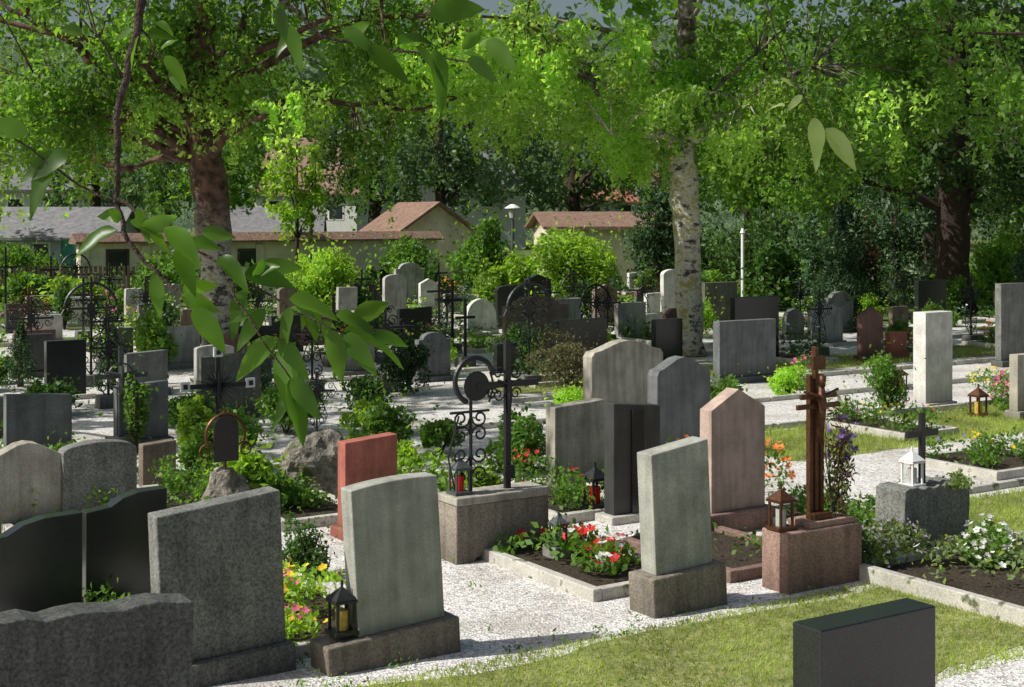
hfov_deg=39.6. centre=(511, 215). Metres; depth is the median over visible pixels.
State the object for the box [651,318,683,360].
gravestone
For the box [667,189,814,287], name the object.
shrub
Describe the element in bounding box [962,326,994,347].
grave bed
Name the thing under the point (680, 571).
gravestone
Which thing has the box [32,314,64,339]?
gravestone
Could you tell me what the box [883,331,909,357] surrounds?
gravestone
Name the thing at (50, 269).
iron grave cross
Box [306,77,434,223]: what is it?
beech tree
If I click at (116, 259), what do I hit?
openings
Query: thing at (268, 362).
gravestone
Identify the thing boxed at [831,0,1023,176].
maple tree
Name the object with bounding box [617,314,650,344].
grave bed
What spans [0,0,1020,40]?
sky
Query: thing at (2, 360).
leafy shrub
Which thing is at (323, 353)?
grave bed
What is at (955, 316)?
leafy shrub
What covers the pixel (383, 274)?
gravestone
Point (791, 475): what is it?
orange flowers
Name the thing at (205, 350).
gravestone
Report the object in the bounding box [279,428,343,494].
boulder
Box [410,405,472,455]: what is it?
fern shrub
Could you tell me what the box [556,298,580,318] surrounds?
gravestone
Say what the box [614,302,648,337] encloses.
gravestone
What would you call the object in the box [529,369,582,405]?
leafy shrub
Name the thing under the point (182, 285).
leafy shrub
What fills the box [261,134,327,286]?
young birch tree
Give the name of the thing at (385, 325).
iron grave cross
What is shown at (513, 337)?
boxwood shrub
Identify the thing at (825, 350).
iron grave cross
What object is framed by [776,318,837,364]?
grave bed
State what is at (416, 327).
gravestone
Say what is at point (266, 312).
grave bed
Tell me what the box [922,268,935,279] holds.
iron grave cross
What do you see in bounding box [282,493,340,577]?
boxwood ball
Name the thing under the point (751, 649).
lawn
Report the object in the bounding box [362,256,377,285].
leafy shrub
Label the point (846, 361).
lawn
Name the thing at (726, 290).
gravestone
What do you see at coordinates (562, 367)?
juniper shrub
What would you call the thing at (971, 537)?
white chrysanthemums
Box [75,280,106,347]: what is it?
iron grave cross
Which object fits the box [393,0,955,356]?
birch tree
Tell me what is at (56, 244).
walls
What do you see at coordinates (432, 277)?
leafy shrub
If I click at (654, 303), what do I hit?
gravestone
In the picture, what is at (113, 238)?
tile coping
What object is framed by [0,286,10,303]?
leafy shrub
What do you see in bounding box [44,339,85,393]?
gravestone
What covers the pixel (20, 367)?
dwarf conifer
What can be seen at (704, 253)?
shrub
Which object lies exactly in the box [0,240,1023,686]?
ground
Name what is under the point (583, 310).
leafy shrub
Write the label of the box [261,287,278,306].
grave bed
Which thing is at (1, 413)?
gravestone
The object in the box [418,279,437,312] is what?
gravestone
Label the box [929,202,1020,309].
shrub
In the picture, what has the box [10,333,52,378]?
gravestone
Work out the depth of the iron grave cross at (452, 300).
30.98 m
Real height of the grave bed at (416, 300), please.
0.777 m
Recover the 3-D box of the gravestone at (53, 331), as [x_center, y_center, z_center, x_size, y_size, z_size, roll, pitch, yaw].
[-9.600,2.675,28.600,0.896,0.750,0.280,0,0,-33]
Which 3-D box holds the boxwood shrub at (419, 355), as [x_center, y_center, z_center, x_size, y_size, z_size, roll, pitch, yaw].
[-1.834,2.414,23.790,1.488,1.191,1.452,0,0,14]
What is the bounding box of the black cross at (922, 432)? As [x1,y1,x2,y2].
[905,412,937,482]
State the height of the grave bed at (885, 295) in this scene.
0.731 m
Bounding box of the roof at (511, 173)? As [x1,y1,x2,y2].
[421,143,527,185]
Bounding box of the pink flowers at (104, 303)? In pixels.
[81,286,118,325]
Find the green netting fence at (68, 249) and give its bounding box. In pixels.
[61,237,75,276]
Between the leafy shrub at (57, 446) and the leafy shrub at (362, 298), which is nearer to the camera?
the leafy shrub at (57, 446)
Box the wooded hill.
[0,25,1023,239]
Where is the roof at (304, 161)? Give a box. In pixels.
[248,137,396,195]
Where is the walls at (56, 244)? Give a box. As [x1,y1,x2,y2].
[0,218,137,276]
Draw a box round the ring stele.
[199,409,251,500]
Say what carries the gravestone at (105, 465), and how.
on the ground at (514, 606)
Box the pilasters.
[80,243,367,280]
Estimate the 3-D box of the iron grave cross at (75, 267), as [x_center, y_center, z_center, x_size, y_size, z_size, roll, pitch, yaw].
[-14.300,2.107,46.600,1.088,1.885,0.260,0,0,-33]
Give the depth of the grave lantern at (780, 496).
11.39 m
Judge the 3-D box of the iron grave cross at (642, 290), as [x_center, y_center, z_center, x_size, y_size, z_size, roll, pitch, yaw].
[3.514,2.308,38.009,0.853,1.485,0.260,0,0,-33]
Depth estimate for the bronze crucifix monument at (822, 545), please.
11.56 m
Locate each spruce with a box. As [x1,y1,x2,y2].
[783,89,898,309]
[849,34,936,298]
[970,108,1023,301]
[976,229,1023,340]
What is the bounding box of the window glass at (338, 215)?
[268,201,341,218]
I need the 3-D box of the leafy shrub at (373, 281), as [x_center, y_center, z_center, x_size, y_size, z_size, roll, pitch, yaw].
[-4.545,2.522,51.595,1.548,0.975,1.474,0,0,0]
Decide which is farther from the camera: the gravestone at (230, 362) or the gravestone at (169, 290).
the gravestone at (169, 290)
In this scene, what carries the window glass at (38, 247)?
attached to the walls at (56, 244)
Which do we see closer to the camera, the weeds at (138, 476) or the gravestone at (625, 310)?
the weeds at (138, 476)
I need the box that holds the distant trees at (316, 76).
[0,0,1023,230]
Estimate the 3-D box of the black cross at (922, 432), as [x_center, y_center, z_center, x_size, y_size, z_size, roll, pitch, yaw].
[3.660,2.090,12.700,0.400,0.660,0.035,0,0,-33]
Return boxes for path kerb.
[72,332,992,399]
[399,374,1008,436]
[490,357,994,404]
[765,399,1008,429]
[969,477,1023,493]
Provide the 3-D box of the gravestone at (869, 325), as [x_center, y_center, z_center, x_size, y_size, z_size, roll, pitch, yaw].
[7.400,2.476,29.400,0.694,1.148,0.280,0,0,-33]
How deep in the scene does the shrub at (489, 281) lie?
42.66 m
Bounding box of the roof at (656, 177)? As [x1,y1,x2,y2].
[553,169,661,202]
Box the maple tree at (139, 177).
[87,83,258,232]
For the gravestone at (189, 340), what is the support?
on the ground at (514, 606)
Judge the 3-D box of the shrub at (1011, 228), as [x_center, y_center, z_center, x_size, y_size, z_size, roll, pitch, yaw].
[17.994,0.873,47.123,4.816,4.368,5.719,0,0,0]
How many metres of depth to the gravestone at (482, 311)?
35.85 m
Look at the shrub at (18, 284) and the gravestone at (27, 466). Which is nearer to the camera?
the gravestone at (27, 466)
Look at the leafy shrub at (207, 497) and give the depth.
12.91 m
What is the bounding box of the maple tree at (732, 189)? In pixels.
[650,9,857,233]
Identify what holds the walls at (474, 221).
on the ground at (514, 606)
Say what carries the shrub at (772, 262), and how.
on the ground at (514, 606)
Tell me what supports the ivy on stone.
on the gravestone at (935, 508)
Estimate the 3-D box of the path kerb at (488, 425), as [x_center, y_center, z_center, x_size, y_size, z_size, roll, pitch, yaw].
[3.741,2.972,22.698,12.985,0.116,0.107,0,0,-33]
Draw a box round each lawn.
[329,580,1023,686]
[463,340,994,394]
[765,401,1023,462]
[968,486,1023,536]
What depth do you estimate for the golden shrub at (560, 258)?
49.23 m
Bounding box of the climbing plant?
[113,354,158,446]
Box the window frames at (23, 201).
[7,198,68,206]
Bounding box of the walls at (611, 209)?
[558,193,651,211]
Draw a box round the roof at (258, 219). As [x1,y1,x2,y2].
[230,207,326,231]
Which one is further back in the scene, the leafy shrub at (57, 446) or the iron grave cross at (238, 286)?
the iron grave cross at (238, 286)
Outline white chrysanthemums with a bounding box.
[960,513,1016,568]
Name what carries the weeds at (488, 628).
on the ground at (514, 606)
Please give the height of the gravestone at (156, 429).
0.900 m
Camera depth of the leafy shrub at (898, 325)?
33.17 m
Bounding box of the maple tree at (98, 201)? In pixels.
[19,77,158,208]
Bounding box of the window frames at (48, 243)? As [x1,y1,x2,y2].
[5,242,50,261]
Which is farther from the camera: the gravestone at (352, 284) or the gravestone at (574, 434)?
the gravestone at (352, 284)
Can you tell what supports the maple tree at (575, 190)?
on the ground at (514, 606)
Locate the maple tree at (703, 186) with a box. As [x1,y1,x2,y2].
[663,67,809,262]
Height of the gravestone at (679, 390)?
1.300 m
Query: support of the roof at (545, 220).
on the walls at (617, 247)
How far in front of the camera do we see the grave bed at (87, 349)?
30.29 m
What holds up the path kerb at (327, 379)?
on the ground at (514, 606)
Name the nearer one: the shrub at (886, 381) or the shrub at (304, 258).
the shrub at (886, 381)
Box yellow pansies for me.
[965,366,1008,389]
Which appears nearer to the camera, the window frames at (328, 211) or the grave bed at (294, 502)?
the grave bed at (294, 502)
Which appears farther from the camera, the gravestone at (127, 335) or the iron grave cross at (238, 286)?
the iron grave cross at (238, 286)
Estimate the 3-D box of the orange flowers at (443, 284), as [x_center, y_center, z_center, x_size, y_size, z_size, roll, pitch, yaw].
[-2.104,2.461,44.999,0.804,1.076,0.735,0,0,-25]
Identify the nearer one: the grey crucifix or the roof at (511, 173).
the grey crucifix
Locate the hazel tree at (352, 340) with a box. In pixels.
[0,0,855,446]
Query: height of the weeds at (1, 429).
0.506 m
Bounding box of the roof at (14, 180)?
[0,139,113,191]
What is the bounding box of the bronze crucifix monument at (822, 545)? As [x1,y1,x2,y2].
[762,346,861,594]
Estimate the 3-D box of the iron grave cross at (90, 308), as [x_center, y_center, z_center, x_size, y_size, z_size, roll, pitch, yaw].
[-7.400,2.058,25.000,1.088,1.985,0.260,0,0,-33]
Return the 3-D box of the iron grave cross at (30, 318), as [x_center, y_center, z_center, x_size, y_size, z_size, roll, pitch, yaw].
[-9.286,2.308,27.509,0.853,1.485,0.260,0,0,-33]
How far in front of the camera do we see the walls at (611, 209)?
136.02 m
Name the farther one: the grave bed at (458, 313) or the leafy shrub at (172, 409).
the grave bed at (458, 313)
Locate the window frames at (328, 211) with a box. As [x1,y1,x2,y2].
[268,200,343,219]
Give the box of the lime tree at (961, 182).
[753,0,1023,314]
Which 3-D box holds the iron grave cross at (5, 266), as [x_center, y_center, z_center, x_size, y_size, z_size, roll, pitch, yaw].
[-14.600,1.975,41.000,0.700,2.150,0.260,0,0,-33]
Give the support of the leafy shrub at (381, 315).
on the ground at (514, 606)
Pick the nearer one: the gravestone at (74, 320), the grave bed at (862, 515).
the grave bed at (862, 515)
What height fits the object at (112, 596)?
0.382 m
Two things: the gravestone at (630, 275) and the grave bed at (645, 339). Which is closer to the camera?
the grave bed at (645, 339)
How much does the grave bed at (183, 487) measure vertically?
0.577 m
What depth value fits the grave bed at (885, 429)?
19.70 m
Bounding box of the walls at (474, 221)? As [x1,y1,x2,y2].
[416,185,524,248]
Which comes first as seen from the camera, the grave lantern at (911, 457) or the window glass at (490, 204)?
the grave lantern at (911, 457)
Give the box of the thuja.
[803,193,885,332]
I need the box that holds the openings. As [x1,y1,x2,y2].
[109,251,255,272]
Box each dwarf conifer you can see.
[0,317,43,388]
[89,322,123,390]
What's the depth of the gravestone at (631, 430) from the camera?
13.91 m
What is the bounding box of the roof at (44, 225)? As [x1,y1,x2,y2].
[0,207,140,239]
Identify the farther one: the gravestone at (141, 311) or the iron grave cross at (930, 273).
the iron grave cross at (930, 273)
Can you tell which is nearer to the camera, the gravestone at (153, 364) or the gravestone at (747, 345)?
the gravestone at (153, 364)
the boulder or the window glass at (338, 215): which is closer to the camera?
the boulder
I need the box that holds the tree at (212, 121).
[0,0,587,345]
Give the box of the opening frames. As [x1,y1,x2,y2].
[106,248,255,272]
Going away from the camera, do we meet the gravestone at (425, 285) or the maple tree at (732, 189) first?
the gravestone at (425, 285)
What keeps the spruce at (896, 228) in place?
on the ground at (514, 606)
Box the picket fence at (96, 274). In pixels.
[0,266,165,302]
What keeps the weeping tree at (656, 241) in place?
on the ground at (514, 606)
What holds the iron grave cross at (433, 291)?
on the ground at (514, 606)
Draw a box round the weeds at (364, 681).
[276,561,901,686]
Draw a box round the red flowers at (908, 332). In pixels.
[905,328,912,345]
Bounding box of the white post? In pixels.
[740,228,744,296]
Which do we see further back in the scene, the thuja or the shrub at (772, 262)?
the shrub at (772, 262)
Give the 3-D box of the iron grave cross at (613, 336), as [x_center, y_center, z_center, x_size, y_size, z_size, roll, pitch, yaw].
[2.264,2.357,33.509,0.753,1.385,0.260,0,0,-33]
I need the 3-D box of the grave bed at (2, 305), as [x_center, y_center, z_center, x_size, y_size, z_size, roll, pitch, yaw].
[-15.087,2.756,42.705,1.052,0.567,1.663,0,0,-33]
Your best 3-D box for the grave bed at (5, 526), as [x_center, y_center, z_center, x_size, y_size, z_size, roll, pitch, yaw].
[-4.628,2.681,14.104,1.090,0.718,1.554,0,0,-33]
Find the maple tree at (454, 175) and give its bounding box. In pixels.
[344,68,530,218]
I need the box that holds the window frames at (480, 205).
[447,192,493,207]
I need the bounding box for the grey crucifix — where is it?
[94,346,147,452]
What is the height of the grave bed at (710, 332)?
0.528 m
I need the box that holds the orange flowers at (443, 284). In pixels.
[436,276,457,304]
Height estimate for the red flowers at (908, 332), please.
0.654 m
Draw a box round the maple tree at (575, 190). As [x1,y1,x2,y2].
[496,65,648,211]
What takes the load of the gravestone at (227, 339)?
on the ground at (514, 606)
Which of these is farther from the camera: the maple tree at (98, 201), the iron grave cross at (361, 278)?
the maple tree at (98, 201)
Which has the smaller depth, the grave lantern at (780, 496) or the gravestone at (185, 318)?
the grave lantern at (780, 496)
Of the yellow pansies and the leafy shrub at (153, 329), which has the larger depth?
the leafy shrub at (153, 329)
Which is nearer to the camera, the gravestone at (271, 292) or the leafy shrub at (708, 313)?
the leafy shrub at (708, 313)
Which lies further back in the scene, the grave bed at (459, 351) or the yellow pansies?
the grave bed at (459, 351)
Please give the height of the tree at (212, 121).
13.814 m
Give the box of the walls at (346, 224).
[254,157,396,231]
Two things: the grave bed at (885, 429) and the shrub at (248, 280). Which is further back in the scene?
the shrub at (248, 280)
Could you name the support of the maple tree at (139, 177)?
on the ground at (514, 606)
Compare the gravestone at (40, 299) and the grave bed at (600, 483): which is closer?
the grave bed at (600, 483)
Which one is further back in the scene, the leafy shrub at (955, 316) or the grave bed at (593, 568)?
the leafy shrub at (955, 316)
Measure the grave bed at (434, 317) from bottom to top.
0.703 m
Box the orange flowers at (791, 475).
[765,437,795,495]
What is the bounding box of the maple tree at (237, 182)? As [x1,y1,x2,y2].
[106,41,317,218]
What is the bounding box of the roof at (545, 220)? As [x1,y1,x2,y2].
[525,212,670,229]
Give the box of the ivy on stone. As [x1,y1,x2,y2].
[936,467,981,489]
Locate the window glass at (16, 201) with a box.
[8,199,66,206]
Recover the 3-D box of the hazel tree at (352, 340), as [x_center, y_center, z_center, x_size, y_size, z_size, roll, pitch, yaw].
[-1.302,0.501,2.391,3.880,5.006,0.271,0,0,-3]
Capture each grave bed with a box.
[0,297,24,312]
[0,308,4,332]
[0,327,11,346]
[1,486,117,532]
[24,298,55,316]
[78,327,136,358]
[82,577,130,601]
[117,305,136,330]
[137,451,222,508]
[172,300,185,323]
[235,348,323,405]
[246,297,274,320]
[247,334,310,364]
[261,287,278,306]
[262,306,276,324]
[274,470,337,531]
[283,556,345,659]
[303,324,376,360]
[387,320,461,353]
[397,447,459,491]
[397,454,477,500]
[407,295,444,318]
[416,299,456,324]
[434,315,491,337]
[442,290,484,317]
[444,326,494,353]
[452,273,474,290]
[456,284,476,299]
[477,512,641,601]
[487,338,578,387]
[491,448,603,522]
[580,434,689,491]
[581,313,612,330]
[609,277,635,294]
[616,517,761,583]
[617,292,638,301]
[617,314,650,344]
[703,317,729,334]
[771,481,875,530]
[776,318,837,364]
[779,296,817,316]
[779,319,806,334]
[802,393,958,440]
[859,524,1023,625]
[868,283,898,302]
[883,328,954,356]
[914,424,1023,480]
[949,303,985,323]
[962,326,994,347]
[972,305,994,321]
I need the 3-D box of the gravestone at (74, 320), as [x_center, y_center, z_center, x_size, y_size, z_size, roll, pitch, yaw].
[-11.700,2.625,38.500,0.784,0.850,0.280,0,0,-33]
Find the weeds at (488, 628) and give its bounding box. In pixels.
[296,427,997,666]
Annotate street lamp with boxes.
[505,204,519,252]
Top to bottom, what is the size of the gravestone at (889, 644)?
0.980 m
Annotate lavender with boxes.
[862,532,899,568]
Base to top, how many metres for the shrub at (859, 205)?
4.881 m
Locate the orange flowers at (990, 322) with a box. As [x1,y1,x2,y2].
[982,321,994,348]
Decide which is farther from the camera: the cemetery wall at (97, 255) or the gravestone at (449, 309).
the cemetery wall at (97, 255)
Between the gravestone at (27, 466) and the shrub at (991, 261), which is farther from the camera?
the shrub at (991, 261)
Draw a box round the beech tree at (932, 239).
[797,0,1018,279]
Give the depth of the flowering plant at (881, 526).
12.18 m
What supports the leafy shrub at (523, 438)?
on the ground at (514, 606)
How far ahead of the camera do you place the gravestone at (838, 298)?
36.45 m
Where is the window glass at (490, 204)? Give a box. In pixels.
[448,193,492,205]
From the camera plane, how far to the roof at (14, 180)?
101.07 m
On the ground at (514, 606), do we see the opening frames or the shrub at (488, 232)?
the shrub at (488, 232)
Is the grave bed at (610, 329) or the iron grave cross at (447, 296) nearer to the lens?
the iron grave cross at (447, 296)
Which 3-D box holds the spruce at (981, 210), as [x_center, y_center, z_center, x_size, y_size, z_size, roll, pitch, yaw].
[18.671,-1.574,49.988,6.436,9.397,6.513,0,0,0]
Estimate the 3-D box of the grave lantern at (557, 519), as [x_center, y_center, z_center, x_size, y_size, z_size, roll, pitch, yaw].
[0.400,2.779,12.300,0.200,0.443,0.200,0,0,-33]
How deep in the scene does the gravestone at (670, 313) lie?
32.84 m
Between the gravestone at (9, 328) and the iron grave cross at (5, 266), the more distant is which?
the iron grave cross at (5, 266)
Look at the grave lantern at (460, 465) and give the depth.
12.36 m
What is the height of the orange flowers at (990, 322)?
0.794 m
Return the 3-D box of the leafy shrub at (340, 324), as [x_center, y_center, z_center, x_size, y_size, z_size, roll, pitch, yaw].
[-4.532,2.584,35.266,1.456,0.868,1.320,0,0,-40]
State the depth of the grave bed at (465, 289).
51.28 m
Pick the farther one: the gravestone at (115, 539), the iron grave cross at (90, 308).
the iron grave cross at (90, 308)
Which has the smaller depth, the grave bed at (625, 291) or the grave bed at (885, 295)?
the grave bed at (885, 295)
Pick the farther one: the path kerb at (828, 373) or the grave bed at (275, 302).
the grave bed at (275, 302)
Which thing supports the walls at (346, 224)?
on the ground at (514, 606)
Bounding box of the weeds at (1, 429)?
[0,418,2,443]
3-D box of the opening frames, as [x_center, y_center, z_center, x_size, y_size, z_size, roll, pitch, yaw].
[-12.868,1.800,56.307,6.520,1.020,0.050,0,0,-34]
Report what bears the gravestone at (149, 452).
on the ground at (514, 606)
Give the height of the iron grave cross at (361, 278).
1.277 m
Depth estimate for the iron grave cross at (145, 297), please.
32.38 m
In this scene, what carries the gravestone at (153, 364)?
on the ground at (514, 606)
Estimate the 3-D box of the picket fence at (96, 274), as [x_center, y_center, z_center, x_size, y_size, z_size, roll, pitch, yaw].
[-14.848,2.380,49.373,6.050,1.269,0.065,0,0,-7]
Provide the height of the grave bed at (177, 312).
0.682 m
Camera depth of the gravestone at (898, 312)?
36.69 m
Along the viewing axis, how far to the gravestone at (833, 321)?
32.67 m
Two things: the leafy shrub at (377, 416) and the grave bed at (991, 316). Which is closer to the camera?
the leafy shrub at (377, 416)
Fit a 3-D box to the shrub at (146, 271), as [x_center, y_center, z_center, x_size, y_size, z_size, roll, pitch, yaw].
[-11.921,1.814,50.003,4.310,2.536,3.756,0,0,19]
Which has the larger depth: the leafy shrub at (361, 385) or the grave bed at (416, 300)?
the grave bed at (416, 300)
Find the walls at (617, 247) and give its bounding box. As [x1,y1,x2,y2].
[534,221,653,280]
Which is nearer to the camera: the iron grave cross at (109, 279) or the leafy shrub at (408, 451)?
the leafy shrub at (408, 451)
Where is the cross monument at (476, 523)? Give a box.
[438,340,549,564]
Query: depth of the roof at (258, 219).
90.22 m
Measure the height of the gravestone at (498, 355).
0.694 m
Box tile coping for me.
[69,231,443,243]
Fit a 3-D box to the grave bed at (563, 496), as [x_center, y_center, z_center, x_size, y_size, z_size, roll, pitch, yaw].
[0.463,2.745,14.710,1.040,0.589,1.631,0,0,-33]
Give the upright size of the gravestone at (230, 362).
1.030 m
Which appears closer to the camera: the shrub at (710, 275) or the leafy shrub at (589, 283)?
the shrub at (710, 275)
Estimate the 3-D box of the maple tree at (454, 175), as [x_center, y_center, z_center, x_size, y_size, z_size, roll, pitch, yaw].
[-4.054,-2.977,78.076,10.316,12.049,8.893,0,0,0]
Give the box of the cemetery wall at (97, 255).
[76,240,436,289]
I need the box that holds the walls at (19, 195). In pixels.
[0,189,112,206]
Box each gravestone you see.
[0,396,2,437]
[0,440,60,533]
[0,510,81,611]
[0,593,193,686]
[3,303,23,333]
[3,393,71,447]
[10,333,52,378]
[13,329,55,339]
[25,295,54,310]
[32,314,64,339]
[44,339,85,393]
[58,439,136,511]
[66,296,95,326]
[81,485,166,601]
[111,327,132,358]
[113,380,173,448]
[122,288,142,326]
[124,349,170,394]
[137,303,151,318]
[139,438,175,485]
[148,486,295,686]
[149,284,180,315]
[165,325,199,369]
[180,309,201,342]
[190,345,233,384]
[198,351,263,417]
[223,333,246,352]
[237,325,272,345]
[260,285,279,300]
[261,356,271,386]
[269,315,303,351]
[277,288,297,315]
[301,316,330,345]
[310,472,460,676]
[330,432,396,540]
[336,287,356,310]
[336,343,377,376]
[339,283,354,286]
[357,284,380,300]
[378,269,388,294]
[381,274,406,326]
[387,325,421,345]
[394,262,423,303]
[397,306,431,333]
[412,332,452,382]
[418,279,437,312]
[442,293,460,312]
[462,299,498,333]
[493,342,520,373]
[495,285,523,328]
[502,296,568,357]
[523,274,550,296]
[544,398,604,488]
[549,318,606,367]
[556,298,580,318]
[583,339,662,402]
[592,284,616,325]
[595,402,659,525]
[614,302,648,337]
[627,272,644,287]
[629,436,726,618]
[634,287,649,301]
[644,292,659,313]
[646,313,661,331]
[648,356,709,444]
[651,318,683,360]
[660,269,675,312]
[662,308,676,318]
[700,387,775,531]
[702,282,736,327]
[710,318,775,385]
[730,295,781,356]
[779,308,806,340]
[793,598,934,686]
[803,303,846,344]
[824,291,856,332]
[853,307,886,361]
[875,476,969,553]
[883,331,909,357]
[886,306,910,331]
[908,310,956,407]
[911,280,945,320]
[991,283,1023,367]
[1005,353,1023,419]
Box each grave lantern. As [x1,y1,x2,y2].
[325,580,358,637]
[446,453,472,495]
[543,511,573,559]
[580,462,603,508]
[765,483,796,531]
[898,446,925,487]
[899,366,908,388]
[967,384,989,416]
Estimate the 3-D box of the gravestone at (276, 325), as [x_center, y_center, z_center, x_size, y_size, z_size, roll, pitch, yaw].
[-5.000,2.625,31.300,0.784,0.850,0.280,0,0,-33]
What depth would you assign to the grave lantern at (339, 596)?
9.41 m
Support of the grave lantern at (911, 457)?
on the gravestone at (935, 508)
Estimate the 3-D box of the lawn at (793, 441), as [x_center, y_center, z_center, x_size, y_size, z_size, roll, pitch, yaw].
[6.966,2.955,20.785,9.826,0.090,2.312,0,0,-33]
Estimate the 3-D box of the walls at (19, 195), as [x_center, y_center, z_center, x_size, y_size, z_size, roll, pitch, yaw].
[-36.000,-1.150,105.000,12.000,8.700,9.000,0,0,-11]
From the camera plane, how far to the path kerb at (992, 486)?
15.55 m
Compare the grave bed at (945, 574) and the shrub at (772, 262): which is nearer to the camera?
the grave bed at (945, 574)
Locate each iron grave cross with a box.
[0,247,17,319]
[7,287,50,329]
[9,296,53,333]
[40,256,61,294]
[59,251,91,277]
[60,276,121,386]
[73,277,93,338]
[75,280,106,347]
[88,301,125,370]
[89,322,129,408]
[97,262,122,322]
[130,276,152,318]
[233,276,255,304]
[247,284,272,324]
[293,324,324,390]
[307,371,336,431]
[322,293,337,366]
[354,269,370,282]
[369,305,407,392]
[373,288,389,362]
[427,275,450,328]
[430,263,447,301]
[434,283,459,334]
[442,280,462,348]
[454,298,475,366]
[503,276,553,386]
[534,276,560,298]
[560,273,585,297]
[579,282,612,317]
[597,286,620,340]
[631,274,655,313]
[703,255,718,269]
[790,281,810,326]
[807,289,832,355]
[892,270,913,319]
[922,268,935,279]
[960,273,981,343]
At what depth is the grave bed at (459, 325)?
35.65 m
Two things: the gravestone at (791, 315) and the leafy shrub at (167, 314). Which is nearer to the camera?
the leafy shrub at (167, 314)
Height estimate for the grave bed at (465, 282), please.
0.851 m
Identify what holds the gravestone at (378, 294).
on the ground at (514, 606)
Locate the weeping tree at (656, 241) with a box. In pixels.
[620,181,674,292]
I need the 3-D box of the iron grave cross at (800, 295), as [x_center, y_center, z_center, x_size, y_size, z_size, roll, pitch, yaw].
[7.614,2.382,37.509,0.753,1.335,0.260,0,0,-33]
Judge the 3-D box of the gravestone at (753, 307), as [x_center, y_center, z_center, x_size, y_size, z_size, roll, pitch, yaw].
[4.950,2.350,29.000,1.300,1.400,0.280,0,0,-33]
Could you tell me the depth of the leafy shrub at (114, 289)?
46.34 m
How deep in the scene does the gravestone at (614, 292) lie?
38.32 m
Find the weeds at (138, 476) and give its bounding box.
[2,462,209,523]
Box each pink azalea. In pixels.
[791,351,827,372]
[987,370,1008,409]
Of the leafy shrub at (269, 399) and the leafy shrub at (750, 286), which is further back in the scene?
the leafy shrub at (750, 286)
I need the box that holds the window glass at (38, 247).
[7,244,47,260]
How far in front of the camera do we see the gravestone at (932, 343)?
22.06 m
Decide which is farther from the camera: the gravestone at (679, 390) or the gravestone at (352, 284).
the gravestone at (352, 284)
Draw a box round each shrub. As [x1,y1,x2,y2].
[0,228,69,281]
[0,255,60,303]
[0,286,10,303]
[0,344,16,382]
[6,373,99,408]
[22,270,143,309]
[43,413,102,451]
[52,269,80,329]
[89,231,198,300]
[94,279,136,319]
[95,267,123,305]
[101,295,181,359]
[124,297,185,371]
[128,297,176,325]
[142,293,181,325]
[160,396,286,470]
[162,265,181,302]
[167,374,253,426]
[167,486,209,504]
[173,373,223,453]
[178,274,197,308]
[198,252,272,309]
[198,436,304,510]
[240,379,328,438]
[284,227,378,308]
[286,235,375,289]
[321,302,348,333]
[324,382,413,435]
[326,356,394,411]
[336,387,455,449]
[347,274,372,306]
[351,287,414,352]
[356,322,449,396]
[357,217,460,285]
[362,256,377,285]
[370,276,377,284]
[382,423,445,473]
[393,321,460,351]
[406,321,468,368]
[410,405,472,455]
[421,208,521,287]
[425,272,461,295]
[428,265,445,281]
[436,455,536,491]
[446,254,536,303]
[457,182,509,287]
[468,236,544,290]
[472,395,560,473]
[475,304,552,369]
[476,200,653,297]
[515,321,642,387]
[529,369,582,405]
[562,277,591,317]
[567,272,597,297]
[607,266,630,285]
[607,320,621,341]
[609,201,739,281]
[633,255,659,292]
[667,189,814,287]
[701,253,767,293]
[702,286,724,336]
[708,363,749,400]
[727,224,821,310]
[737,280,752,296]
[744,278,757,295]
[758,361,827,394]
[781,197,919,282]
[799,464,873,524]
[801,206,883,287]
[843,339,942,415]
[855,288,900,317]
[855,509,896,564]
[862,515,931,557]
[881,264,923,305]
[883,309,912,343]
[914,297,965,326]
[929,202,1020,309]
[943,261,969,312]
[972,205,1023,278]
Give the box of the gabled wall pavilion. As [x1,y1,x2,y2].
[359,201,477,280]
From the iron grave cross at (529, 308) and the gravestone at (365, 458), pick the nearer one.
the gravestone at (365, 458)
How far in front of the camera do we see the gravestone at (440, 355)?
25.72 m
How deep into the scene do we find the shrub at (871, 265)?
48.61 m
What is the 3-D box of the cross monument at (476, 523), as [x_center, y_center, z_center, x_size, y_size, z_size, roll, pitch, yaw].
[-0.160,2.080,12.600,0.980,1.940,0.360,0,0,-33]
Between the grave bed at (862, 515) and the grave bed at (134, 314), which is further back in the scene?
the grave bed at (134, 314)
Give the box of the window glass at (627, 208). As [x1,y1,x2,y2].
[590,205,630,211]
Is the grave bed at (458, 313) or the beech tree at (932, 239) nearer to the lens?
the grave bed at (458, 313)
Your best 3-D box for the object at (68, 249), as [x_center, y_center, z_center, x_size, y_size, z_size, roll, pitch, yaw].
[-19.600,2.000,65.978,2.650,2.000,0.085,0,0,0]
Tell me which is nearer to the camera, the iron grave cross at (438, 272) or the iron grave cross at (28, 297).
the iron grave cross at (28, 297)
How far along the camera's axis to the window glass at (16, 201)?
100.57 m
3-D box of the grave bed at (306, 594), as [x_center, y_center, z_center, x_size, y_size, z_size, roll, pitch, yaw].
[-1.627,2.794,10.441,1.045,0.491,1.752,0,0,-33]

